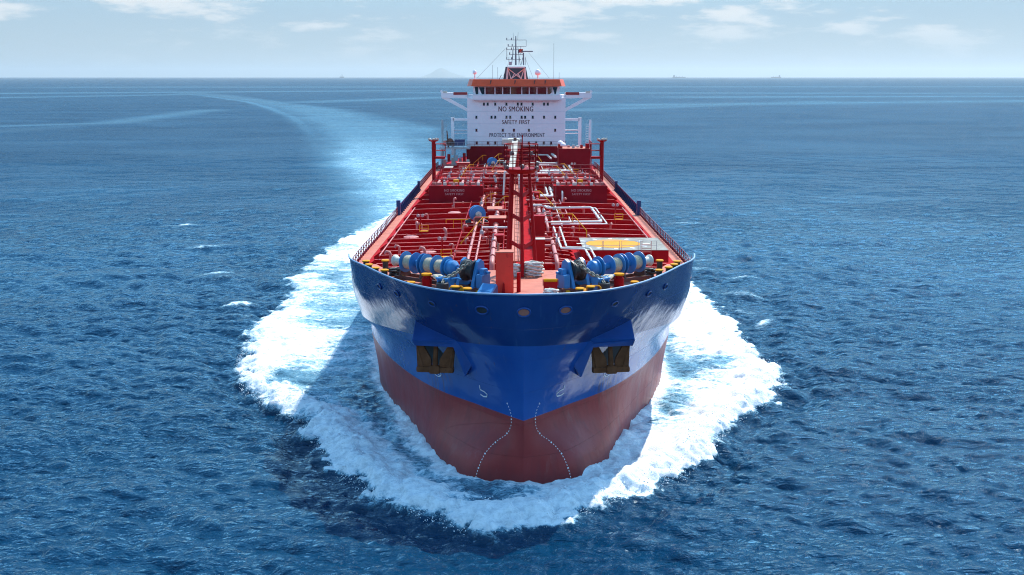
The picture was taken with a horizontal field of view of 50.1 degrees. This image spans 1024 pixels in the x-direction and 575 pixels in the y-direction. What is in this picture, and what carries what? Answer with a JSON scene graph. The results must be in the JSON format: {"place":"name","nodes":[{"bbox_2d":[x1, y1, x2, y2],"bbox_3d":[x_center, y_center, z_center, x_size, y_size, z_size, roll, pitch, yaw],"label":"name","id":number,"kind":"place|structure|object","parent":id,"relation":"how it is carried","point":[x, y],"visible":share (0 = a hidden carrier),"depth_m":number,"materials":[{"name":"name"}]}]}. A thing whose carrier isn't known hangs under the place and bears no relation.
{"place":"outdoors","nodes":[
{"label":"outdoors","id":0,"kind":"place"},
{"bbox_2d":[388,267,399,275],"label":"rope coil","id":1,"kind":"object","parent":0,"point":[393,271],"visible":0.4,"depth_m":95.57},
{"bbox_2d":[421,68,464,76],"bbox_3d":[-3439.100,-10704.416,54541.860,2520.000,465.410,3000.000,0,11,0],"label":"hills","id":2,"kind":"structure","parent":0,"point":[440,72],"depth_m":53534.44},
{"bbox_2d":[0,77,1023,574],"bbox_3d":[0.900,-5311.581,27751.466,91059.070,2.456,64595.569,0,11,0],"label":"sea","id":3,"kind":"structure","parent":0,"point":[852,243],"depth_m":135.86,"materials":[{"name":"liquid"}]},
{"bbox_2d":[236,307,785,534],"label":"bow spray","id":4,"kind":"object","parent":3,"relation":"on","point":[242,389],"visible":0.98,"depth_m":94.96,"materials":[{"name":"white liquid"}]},
{"bbox_2d":[348,36,694,483],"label":"tanker ship","id":5,"kind":"object","parent":3,"relation":"on","point":[522,392],"visible":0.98,"depth_m":95.01,"materials":[{"name":"paint"}]},
{"bbox_2d":[416,345,454,373],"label":"anchor","id":6,"kind":"object","parent":5,"relation":"attached to","point":[425,363],"visible":0.94,"depth_m":88.97,"materials":[{"name":"brown metal"}]},
{"bbox_2d":[441,260,470,282],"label":"anchor chain","id":7,"kind":"object","parent":5,"relation":"attached to","point":[458,271],"visible":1,"depth_m":88.86,"materials":[{"name":"grey metal"}]},
{"bbox_2d":[513,263,519,276],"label":"rope coil","id":8,"kind":"object","parent":5,"relation":"on","point":[516,268],"visible":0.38,"depth_m":95.47,"materials":[{"name":"white fabric"}]},
{"bbox_2d":[524,260,544,276],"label":"rope coil","id":9,"kind":"object","parent":5,"relation":"on","point":[533,268],"visible":0.99,"depth_m":95.54,"materials":[{"name":"white fabric"}]},
{"bbox_2d":[575,260,605,282],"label":"anchor chain","id":10,"kind":"object","parent":5,"relation":"attached to","point":[591,273],"visible":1,"depth_m":88.87,"materials":[{"name":"grey metal"}]},
{"bbox_2d":[591,346,629,373],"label":"anchor","id":11,"kind":"object","parent":5,"relation":"attached to","point":[620,363],"visible":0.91,"depth_m":88.97,"materials":[{"name":"brown metal"}]},
{"bbox_2d":[0,0,1023,76],"label":"sky","id":12,"kind":"structure","parent":0,"point":[39,38],"materials":[{"name":"blue"}]},
{"bbox_2d":[543,288,558,292],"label":"rope coil","id":13,"kind":"object","parent":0,"point":[549,290],"visible":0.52,"depth_m":86.31,"materials":[{"name":"white fabric"}]},
{"bbox_2d":[645,267,655,276],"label":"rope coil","id":14,"kind":"object","parent":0,"point":[651,272],"visible":0.55,"depth_m":95.55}
]}

